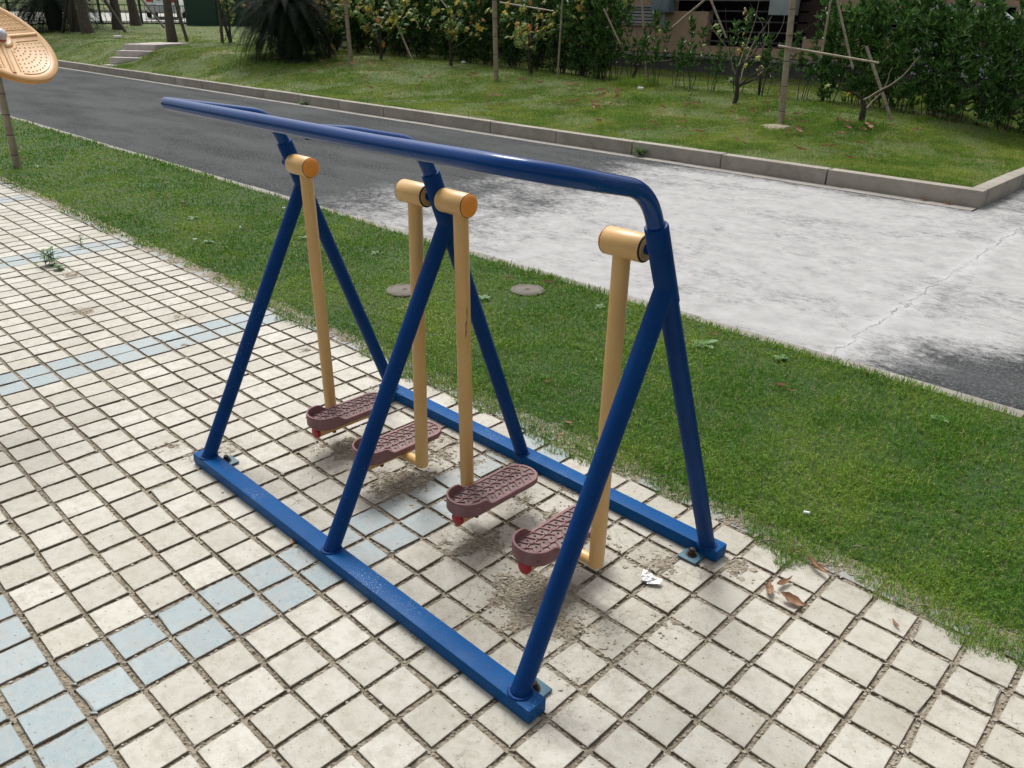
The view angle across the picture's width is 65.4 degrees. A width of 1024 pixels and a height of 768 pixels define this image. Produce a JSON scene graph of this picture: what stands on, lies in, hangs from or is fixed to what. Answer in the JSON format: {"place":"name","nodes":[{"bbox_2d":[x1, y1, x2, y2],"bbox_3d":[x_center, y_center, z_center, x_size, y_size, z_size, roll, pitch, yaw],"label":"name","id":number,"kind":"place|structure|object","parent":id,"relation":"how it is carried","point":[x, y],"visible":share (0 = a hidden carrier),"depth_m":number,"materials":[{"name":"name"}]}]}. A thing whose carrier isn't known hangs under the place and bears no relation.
{"place":"outdoors","nodes":[
{"label":"outdoors","id":0,"kind":"place"},
{"bbox_2d":[0,7,57,83],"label":"massage disc","id":1,"kind":"object","parent":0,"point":[27,55],"visible":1,"depth_m":3.79,"materials":[{"name":"cream yellow plastic"},{"name":"grey metal"}]},
{"bbox_2d":[10,11,185,22],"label":"cross road","id":2,"kind":"structure","parent":0,"point":[123,16],"depth_m":47.19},
{"bbox_2d":[144,0,184,17],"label":"parked car","id":3,"kind":"object","parent":2,"relation":"on","point":[160,2],"visible":0.52,"depth_m":46.02,"materials":[{"name":"white paint"}]},
{"bbox_2d":[0,177,1023,767],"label":"tile paving","id":4,"kind":"structure","parent":0,"point":[436,719],"depth_m":2.73,"materials":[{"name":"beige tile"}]},
{"bbox_2d":[34,246,60,266],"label":"weed","id":5,"kind":"object","parent":4,"relation":"on","point":[47,257],"visible":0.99,"depth_m":6.15,"materials":[{"name":"green plant"}]},
{"bbox_2d":[160,97,726,723],"bbox_3d":[-0.290,-0.205,2.934,2.043,1.544,1.104,23,33,39],"label":"air walker","id":6,"kind":"object","parent":4,"relation":"on","point":[524,691],"visible":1,"depth_m":2.80,"materials":[{"name":"blue paint"}]},
{"bbox_2d":[1,216,1023,767],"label":"mud flakes","id":7,"kind":"object","parent":4,"relation":"on","point":[709,568],"visible":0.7,"depth_m":2.74,"materials":[{"name":"brown soil"}]},
{"bbox_2d":[641,569,662,583],"bbox_3d":[0.496,0.693,2.837,0.079,0.035,0.060,10,26,19],"label":"crumpled paper","id":8,"kind":"object","parent":4,"relation":"on","point":[650,578],"visible":1,"depth_m":2.83,"materials":[{"name":"white paper"}]},
{"bbox_2d":[766,579,773,601],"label":"fallen leaf","id":9,"kind":"object","parent":4,"relation":"on","point":[770,589],"visible":1,"depth_m":2.81,"materials":[{"name":"brown plant"}]},
{"bbox_2d":[774,591,806,606],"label":"fallen leaf","id":10,"kind":"object","parent":4,"relation":"on","point":[792,598],"visible":1,"depth_m":2.75,"materials":[{"name":"brown plant"}]},
{"bbox_2d":[801,554,828,572],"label":"fallen leaf","id":11,"kind":"object","parent":4,"relation":"on","point":[816,564],"visible":1,"depth_m":2.91,"materials":[{"name":"brown plant"}]},
{"bbox_2d":[0,68,1023,410],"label":"road","id":12,"kind":"structure","parent":0,"point":[926,292],"depth_m":7.65,"materials":[{"name":"grey asphalt"}]},
{"bbox_2d":[10,116,1023,417],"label":"road edging","id":13,"kind":"object","parent":12,"relation":"on","point":[898,376],"visible":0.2,"depth_m":5.31,"materials":[{"name":"concrete"}]},
{"bbox_2d":[58,67,976,211],"bbox_3d":[-17.226,-11.293,28.035,61.952,0.096,0.196,23,33,39],"label":"gutter strip","id":14,"kind":"object","parent":12,"relation":"on","point":[921,201],"visible":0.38,"depth_m":11.50,"materials":[{"name":"concrete"}]},
{"bbox_2d":[0,113,1023,672],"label":"lawn","id":15,"kind":"structure","parent":0,"point":[240,191],"depth_m":4.33,"materials":[{"name":"plant"}]},
{"bbox_2d":[0,77,21,168],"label":"bamboo stake","id":16,"kind":"object","parent":15,"relation":"on","point":[11,140],"visible":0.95,"depth_m":9.56,"materials":[{"name":"brown wood"}]},
{"bbox_2d":[385,284,410,297],"bbox_3d":[-0.763,-0.656,5.698,0.273,0.051,0.271,23,33,39],"label":"stepping stone","id":17,"kind":"object","parent":15,"relation":"on","point":[399,290],"visible":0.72,"depth_m":5.66,"materials":[{"name":"stone"}]},
{"bbox_2d":[510,284,544,296],"bbox_3d":[0.115,-0.668,5.783,0.252,0.051,0.251,23,33,39],"label":"stepping stone","id":18,"kind":"object","parent":15,"relation":"on","point":[525,289],"visible":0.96,"depth_m":5.75,"materials":[{"name":"stone"}]},
{"bbox_2d":[692,339,718,348],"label":"weed","id":19,"kind":"object","parent":15,"relation":"on","point":[709,342],"visible":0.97,"depth_m":4.85,"materials":[{"name":"green plant"}]},
{"bbox_2d":[0,0,1023,186],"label":"grass bank","id":20,"kind":"structure","parent":0,"point":[144,27],"depth_m":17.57,"materials":[{"name":"green plant"}]},
{"bbox_2d":[0,0,111,33],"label":"cycad","id":21,"kind":"object","parent":20,"relation":"on","point":[53,12],"visible":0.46,"depth_m":33.74,"materials":[{"name":"green plant"}]},
{"bbox_2d":[61,0,68,32],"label":"tree prop","id":22,"kind":"object","parent":20,"relation":"on","point":[64,17],"visible":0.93,"depth_m":32.33,"materials":[{"name":"brown wood"}]},
{"bbox_2d":[68,0,71,31],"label":"tree prop","id":23,"kind":"object","parent":20,"relation":"on","point":[69,16],"visible":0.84,"depth_m":32.97,"materials":[{"name":"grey wood"}]},
{"bbox_2d":[67,0,80,31],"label":"tree","id":24,"kind":"object","parent":20,"relation":"on","point":[75,25],"visible":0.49,"depth_m":33.27,"materials":[{"name":"brown plant"}]},
{"bbox_2d":[76,0,94,33],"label":"tree","id":25,"kind":"object","parent":20,"relation":"on","point":[85,25],"visible":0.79,"depth_m":32.48,"materials":[{"name":"brown plant"}]},
{"bbox_2d":[5,8,176,13],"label":"cross road kerb","id":26,"kind":"structure","parent":20,"relation":"on","point":[96,10],"depth_m":51.43,"materials":[{"name":"concrete"}]},
{"bbox_2d":[1,0,185,24],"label":"iron fence","id":27,"kind":"object","parent":20,"relation":"on","point":[139,5],"visible":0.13,"depth_m":40.07,"materials":[{"name":"black metal"}]},
{"bbox_2d":[103,0,127,32],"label":"tree prop","id":28,"kind":"object","parent":20,"relation":"on","point":[115,17],"visible":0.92,"depth_m":33.84,"materials":[{"name":"brown wood"}]},
{"bbox_2d":[109,0,122,29],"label":"tree","id":29,"kind":"object","parent":20,"relation":"on","point":[114,4],"visible":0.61,"depth_m":34.78,"materials":[{"name":"brown plant"}]},
{"bbox_2d":[126,0,141,25],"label":"tree","id":30,"kind":"object","parent":20,"relation":"on","point":[134,18],"visible":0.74,"depth_m":38.43,"materials":[{"name":"brown plant"}]},
{"bbox_2d":[101,42,188,65],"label":"stone steps","id":31,"kind":"structure","parent":20,"relation":"on","point":[130,52],"depth_m":24.78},
{"bbox_2d":[163,0,177,42],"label":"tree","id":32,"kind":"object","parent":20,"relation":"on","point":[171,35],"visible":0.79,"depth_m":27.07,"materials":[{"name":"brown plant"}]},
{"bbox_2d":[173,0,188,41],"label":"tree prop","id":33,"kind":"object","parent":20,"relation":"on","point":[181,22],"visible":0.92,"depth_m":27.70,"materials":[{"name":"brown wood"}]},
{"bbox_2d":[217,0,223,42],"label":"tree prop","id":34,"kind":"object","parent":20,"relation":"on","point":[220,23],"visible":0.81,"depth_m":26.37,"materials":[{"name":"brown wood"}]},
{"bbox_2d":[183,0,269,25],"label":"green hoarding","id":35,"kind":"object","parent":20,"relation":"on","point":[201,13],"visible":0.09,"depth_m":40.83,"materials":[{"name":"paint"}]},
{"bbox_2d":[214,0,262,42],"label":"vine sapling","id":36,"kind":"object","parent":20,"relation":"on","point":[229,6],"visible":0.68,"depth_m":26.34,"materials":[{"name":"green plant"}]},
{"bbox_2d":[216,0,355,64],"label":"cycad","id":37,"kind":"object","parent":20,"relation":"on","point":[288,25],"visible":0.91,"depth_m":20.74,"materials":[{"name":"green plant"}]},
{"bbox_2d":[305,0,353,58],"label":"vine sapling","id":38,"kind":"object","parent":20,"relation":"on","point":[338,9],"visible":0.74,"depth_m":21.03,"materials":[{"name":"green plant"}]},
{"bbox_2d":[316,0,344,50],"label":"hedge shrub","id":39,"kind":"object","parent":20,"relation":"on","point":[339,23],"visible":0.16,"depth_m":23.51,"materials":[{"name":"green plant"}]},
{"bbox_2d":[343,0,352,63],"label":"bamboo stake","id":40,"kind":"object","parent":20,"relation":"on","point":[348,35],"visible":0.98,"depth_m":20.39,"materials":[{"name":"brown wood"}]},
{"bbox_2d":[337,0,371,52],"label":"hedge shrub","id":41,"kind":"object","parent":20,"relation":"on","point":[355,30],"visible":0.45,"depth_m":23.08,"materials":[{"name":"green plant"}]},
{"bbox_2d":[353,0,393,53],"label":"hedge shrub","id":42,"kind":"object","parent":20,"relation":"on","point":[383,33],"visible":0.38,"depth_m":22.74,"materials":[{"name":"green plant"}]},
{"bbox_2d":[347,0,419,59],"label":"vine sapling","id":43,"kind":"object","parent":20,"relation":"on","point":[393,18],"visible":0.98,"depth_m":20.82,"materials":[{"name":"green plant"}]},
{"bbox_2d":[377,0,417,56],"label":"hedge shrub","id":44,"kind":"object","parent":20,"relation":"on","point":[400,48],"visible":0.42,"depth_m":22.32,"materials":[{"name":"green plant"}]},
{"bbox_2d":[385,0,412,59],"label":"bamboo stake","id":45,"kind":"object","parent":20,"relation":"on","point":[406,46],"visible":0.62,"depth_m":21.05,"materials":[{"name":"brown wood"}]},
{"bbox_2d":[401,0,438,57],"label":"hedge shrub","id":46,"kind":"object","parent":20,"relation":"on","point":[422,33],"visible":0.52,"depth_m":22.02,"materials":[{"name":"green plant"}]},
{"bbox_2d":[421,0,465,59],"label":"hedge shrub","id":47,"kind":"object","parent":20,"relation":"on","point":[441,41],"visible":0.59,"depth_m":21.58,"materials":[{"name":"green plant"}]},
{"bbox_2d":[398,0,491,65],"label":"vine sapling","id":48,"kind":"object","parent":20,"relation":"on","point":[454,32],"visible":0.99,"depth_m":19.76,"materials":[{"name":"green plant"}]},
{"bbox_2d":[446,0,481,62],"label":"hedge shrub","id":49,"kind":"object","parent":20,"relation":"on","point":[466,52],"visible":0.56,"depth_m":21.04,"materials":[{"name":"green plant"}]},
{"bbox_2d":[465,0,504,64],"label":"hedge shrub","id":50,"kind":"object","parent":20,"relation":"on","point":[486,47],"visible":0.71,"depth_m":20.43,"materials":[{"name":"green plant"}]},
{"bbox_2d":[492,0,498,80],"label":"bamboo stake","id":51,"kind":"object","parent":20,"relation":"on","point":[495,40],"visible":0.96,"depth_m":17.33,"materials":[{"name":"brown wood"}]},
{"bbox_2d":[489,0,533,67],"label":"hedge shrub","id":52,"kind":"object","parent":20,"relation":"on","point":[511,53],"visible":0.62,"depth_m":20.11,"materials":[{"name":"green plant"}]},
{"bbox_2d":[499,2,553,11],"bbox_3d":[0.323,-8.616,18.200,1.693,0.202,0.042,23,33,39],"label":"bamboo cane","id":53,"kind":"object","parent":20,"relation":"on","point":[528,7],"visible":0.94,"depth_m":18.09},
{"bbox_2d":[499,0,569,73],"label":"vine sapling","id":54,"kind":"object","parent":20,"relation":"on","point":[522,41],"visible":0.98,"depth_m":18.19,"materials":[{"name":"green plant"}]},
{"bbox_2d":[516,0,552,69],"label":"hedge shrub","id":55,"kind":"object","parent":20,"relation":"on","point":[536,56],"visible":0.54,"depth_m":19.47,"materials":[{"name":"green plant"}]},
{"bbox_2d":[535,0,580,73],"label":"hedge shrub","id":56,"kind":"object","parent":20,"relation":"on","point":[555,43],"visible":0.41,"depth_m":19.16,"materials":[{"name":"green plant"}]},
{"bbox_2d":[557,0,562,77],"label":"bamboo stake","id":57,"kind":"object","parent":20,"relation":"on","point":[560,39],"visible":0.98,"depth_m":17.36,"materials":[{"name":"brown wood"}]},
{"bbox_2d":[555,0,612,76],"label":"hedge shrub","id":58,"kind":"object","parent":20,"relation":"on","point":[578,60],"visible":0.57,"depth_m":17.95,"materials":[{"name":"green plant"}]},
{"bbox_2d":[542,0,627,75],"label":"vine sapling","id":59,"kind":"object","parent":20,"relation":"on","point":[577,7],"visible":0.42,"depth_m":18.02,"materials":[{"name":"green plant"}]},
{"bbox_2d":[581,0,637,78],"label":"hedge shrub","id":60,"kind":"object","parent":20,"relation":"on","point":[598,47],"visible":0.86,"depth_m":17.23,"materials":[{"name":"green plant"}]},
{"bbox_2d":[556,104,663,122],"bbox_3d":[1.675,-4.768,13.908,2.466,0.248,1.504,23,33,39],"label":"grass tuft","id":61,"kind":"object","parent":20,"relation":"on","point":[623,112],"visible":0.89,"depth_m":13.86,"materials":[{"name":"green plant"}]},
{"bbox_2d":[603,0,634,79],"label":"hedge shrub","id":62,"kind":"object","parent":20,"relation":"on","point":[610,31],"visible":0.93,"depth_m":16.89,"materials":[{"name":"green plant"}]},
{"bbox_2d":[620,22,651,77],"bbox_3d":[2.536,-6.848,16.495,0.528,1.208,0.579,-16,30,-32],"label":"hedge shrub","id":63,"kind":"object","parent":20,"relation":"on","point":[634,44],"visible":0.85,"depth_m":16.49,"materials":[{"name":"green plant"}]},
{"bbox_2d":[606,74,668,88],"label":"grass tuft","id":64,"kind":"object","parent":20,"relation":"on","point":[636,81],"visible":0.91,"depth_m":16.06,"materials":[{"name":"green plant"}]},
{"bbox_2d":[615,4,670,77],"bbox_3d":[2.891,-7.305,16.907,0.939,1.710,2.159,-8,26,-18],"label":"vine sapling","id":65,"kind":"object","parent":20,"relation":"on","point":[642,62],"visible":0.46,"depth_m":17.07,"materials":[{"name":"brown plant"}]},
{"bbox_2d":[641,0,647,78],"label":"bamboo stake","id":66,"kind":"object","parent":20,"relation":"on","point":[643,25],"visible":0.69,"depth_m":16.29,"materials":[{"name":"brown wood"}]},
{"bbox_2d":[641,9,672,84],"bbox_3d":[2.924,-6.733,15.973,0.706,1.469,0.526,-10,27,-22],"label":"hedge shrub","id":67,"kind":"object","parent":20,"relation":"on","point":[650,57],"visible":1,"depth_m":15.97,"materials":[{"name":"green plant"}]},
{"bbox_2d":[603,89,712,106],"bbox_3d":[2.566,-5.313,14.790,2.228,0.261,1.460,23,33,39],"label":"grass tuft","id":68,"kind":"object","parent":20,"relation":"on","point":[646,98],"visible":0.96,"depth_m":14.82,"materials":[{"name":"green plant"}]},
{"bbox_2d":[669,37,689,85],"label":"hedge shrub","id":69,"kind":"object","parent":20,"relation":"on","point":[675,58],"visible":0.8,"depth_m":15.91,"materials":[{"name":"green plant"}]},
{"bbox_2d":[672,0,705,27],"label":"bamboo cane","id":70,"kind":"object","parent":20,"relation":"on","point":[686,15],"visible":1,"depth_m":14.66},
{"bbox_2d":[675,14,708,87],"bbox_3d":[3.538,-6.435,15.488,0.681,1.395,0.508,-8,26,-18],"label":"hedge shrub","id":71,"kind":"object","parent":20,"relation":"on","point":[686,62],"visible":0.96,"depth_m":15.48,"materials":[{"name":"green plant"}]},
{"bbox_2d":[704,38,728,91],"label":"hedge shrub","id":72,"kind":"object","parent":20,"relation":"on","point":[720,60],"visible":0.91,"depth_m":15.24,"materials":[{"name":"green plant"}]},
{"bbox_2d":[710,0,726,38],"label":"bamboo cane","id":73,"kind":"object","parent":20,"relation":"on","point":[717,16],"visible":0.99,"depth_m":14.49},
{"bbox_2d":[699,2,783,103],"bbox_3d":[4.092,-5.772,13.842,1.501,1.817,1.241,16,29,29],"label":"vine sapling","id":74,"kind":"object","parent":20,"relation":"on","point":[737,83],"visible":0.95,"depth_m":13.88,"materials":[{"name":"brown plant"}]},
{"bbox_2d":[728,7,760,92],"bbox_3d":[4.304,-6.258,14.993,0.683,1.568,0.509,-7,26,-17],"label":"hedge shrub","id":75,"kind":"object","parent":20,"relation":"on","point":[736,30],"visible":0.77,"depth_m":14.93,"materials":[{"name":"green plant"}]},
{"bbox_2d":[759,33,784,95],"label":"hedge shrub","id":76,"kind":"object","parent":20,"relation":"on","point":[768,57],"visible":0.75,"depth_m":14.85,"materials":[{"name":"green plant"}]},
{"bbox_2d":[732,2,818,95],"bbox_3d":[4.919,-6.322,15.086,0.526,1.649,1.944,-16,30,-32],"label":"vine sapling","id":77,"kind":"object","parent":20,"relation":"on","point":[759,84],"visible":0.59,"depth_m":15.04,"materials":[{"name":"brown plant"}]},
{"bbox_2d":[762,124,791,129],"bbox_3d":[4.153,-3.959,12.318,0.776,0.086,0.616,23,33,39],"label":"soil heap","id":78,"kind":"object","parent":20,"relation":"on","point":[779,126],"visible":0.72,"depth_m":12.23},
{"bbox_2d":[777,0,795,124],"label":"bamboo stake","id":79,"kind":"object","parent":78,"relation":"on","point":[786,64],"visible":0.98,"depth_m":12.14,"materials":[{"name":"brown wood"}]},
{"bbox_2d":[778,45,879,63],"bbox_3d":[4.606,-4.830,11.667,1.561,0.197,0.040,23,33,39],"label":"bamboo cane","id":80,"kind":"object","parent":79,"relation":"attached to","point":[822,53],"visible":1,"depth_m":11.65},
{"bbox_2d":[775,30,802,89],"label":"hedge shrub","id":81,"kind":"object","parent":20,"relation":"on","point":[796,42],"visible":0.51,"depth_m":14.26,"materials":[{"name":"green plant"}]},
{"bbox_2d":[795,30,823,100],"bbox_3d":[5.214,-5.600,14.054,0.552,1.207,0.605,19,31,34],"label":"hedge shrub","id":82,"kind":"object","parent":20,"relation":"on","point":[812,70],"visible":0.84,"depth_m":13.96,"materials":[{"name":"green plant"}]},
{"bbox_2d":[820,0,831,57],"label":"bamboo cane","id":83,"kind":"object","parent":20,"relation":"on","point":[825,30],"visible":0.99,"depth_m":11.91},
{"bbox_2d":[814,0,867,101],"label":"hedge shrub","id":84,"kind":"object","parent":20,"relation":"on","point":[832,43],"visible":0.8,"depth_m":13.65,"materials":[{"name":"green plant"}]},
{"bbox_2d":[836,0,853,68],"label":"bamboo cane","id":85,"kind":"object","parent":20,"relation":"on","point":[843,28],"visible":0.94,"depth_m":11.79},
{"bbox_2d":[814,116,917,137],"bbox_3d":[5.284,-3.878,11.905,1.495,0.245,0.986,12,27,23],"label":"grass tuft","id":86,"kind":"object","parent":20,"relation":"on","point":[857,125],"visible":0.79,"depth_m":11.85,"materials":[{"name":"green plant"}]},
{"bbox_2d":[834,0,898,104],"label":"hedge shrub","id":87,"kind":"object","parent":20,"relation":"on","point":[857,79],"visible":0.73,"depth_m":13.23,"materials":[{"name":"green plant"}]},
{"bbox_2d":[824,56,919,122],"bbox_3d":[5.199,-4.286,11.718,1.114,1.044,0.608,-3,25,-9],"label":"vine sapling","id":88,"kind":"object","parent":20,"relation":"on","point":[862,114],"visible":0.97,"depth_m":11.88,"materials":[{"name":"brown plant"}]},
{"bbox_2d":[865,46,892,119],"bbox_3d":[5.690,-4.627,12.336,0.678,1.107,0.056,23,33,39],"label":"bamboo stake","id":89,"kind":"object","parent":20,"relation":"on","point":[879,84],"visible":0.96,"depth_m":12.32,"materials":[{"name":"brown wood"}]},
{"bbox_2d":[862,0,918,102],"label":"hedge shrub","id":90,"kind":"object","parent":20,"relation":"on","point":[885,71],"visible":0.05,"depth_m":13.74,"materials":[{"name":"green plant"}]},
{"bbox_2d":[860,0,934,107],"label":"hedge shrub","id":91,"kind":"object","parent":20,"relation":"on","point":[879,49],"visible":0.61,"depth_m":12.92,"materials":[{"name":"green plant"}]},
{"bbox_2d":[885,0,953,113],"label":"hedge shrub","id":92,"kind":"object","parent":20,"relation":"on","point":[908,58],"visible":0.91,"depth_m":12.41,"materials":[{"name":"green plant"}]},
{"bbox_2d":[915,0,977,116],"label":"hedge shrub","id":93,"kind":"object","parent":20,"relation":"on","point":[933,97],"visible":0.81,"depth_m":12.28,"materials":[{"name":"green plant"}]},
{"bbox_2d":[923,0,975,109],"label":"hedge shrub","id":94,"kind":"object","parent":20,"relation":"on","point":[948,7],"visible":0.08,"depth_m":12.67,"materials":[{"name":"green plant"}]},
{"bbox_2d":[935,0,1010,122],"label":"hedge shrub","id":95,"kind":"object","parent":20,"relation":"on","point":[972,63],"visible":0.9,"depth_m":11.90,"materials":[{"name":"green plant"}]},
{"bbox_2d":[971,0,1023,127],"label":"hedge shrub","id":96,"kind":"object","parent":20,"relation":"on","point":[986,92],"visible":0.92,"depth_m":11.91,"materials":[{"name":"green plant"}]},
{"bbox_2d":[987,2,1023,120],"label":"hedge shrub","id":97,"kind":"object","parent":20,"relation":"on","point":[1013,89],"visible":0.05,"depth_m":12.59,"materials":[{"name":"green plant"}]},
{"bbox_2d":[989,0,1023,131],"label":"hedge shrub","id":98,"kind":"object","parent":20,"relation":"on","point":[1011,107],"visible":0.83,"depth_m":12.07,"materials":[{"name":"green plant"}]},
{"bbox_2d":[1016,70,1023,133],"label":"hedge shrub","id":99,"kind":"object","parent":20,"relation":"on","point":[1020,127],"visible":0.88,"depth_m":12.38,"materials":[{"name":"green plant"}]},
{"bbox_2d":[973,188,1023,219],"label":"side road","id":100,"kind":"structure","parent":0,"point":[1011,205],"depth_m":8.76,"materials":[{"name":"concrete"}]},
{"label":"ground","id":101,"kind":"structure","parent":0,"visible":0},
{"bbox_2d":[58,60,1023,209],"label":"kerb","id":102,"kind":"structure","parent":101,"relation":"on","point":[988,192],"depth_m":11.23,"materials":[{"name":"concrete"}]},
{"bbox_2d":[316,0,1023,96],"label":"building","id":103,"kind":"structure","parent":101,"relation":"on","point":[806,11],"depth_m":20.70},
{"bbox_2d":[651,0,675,31],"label":"meter box","id":104,"kind":"object","parent":103,"relation":"attached to","point":[667,6],"visible":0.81,"depth_m":20.72,"materials":[{"name":"metal"}]},
{"bbox_2d":[652,0,667,9],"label":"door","id":105,"kind":"structure","parent":104,"relation":"in","point":[656,4],"depth_m":20.71,"materials":[{"name":"metal"}]},
{"bbox_2d":[795,0,838,39],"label":"brown door","id":106,"kind":"structure","parent":103,"relation":"in","point":[814,6],"depth_m":18.63,"materials":[{"name":"brown wood"}]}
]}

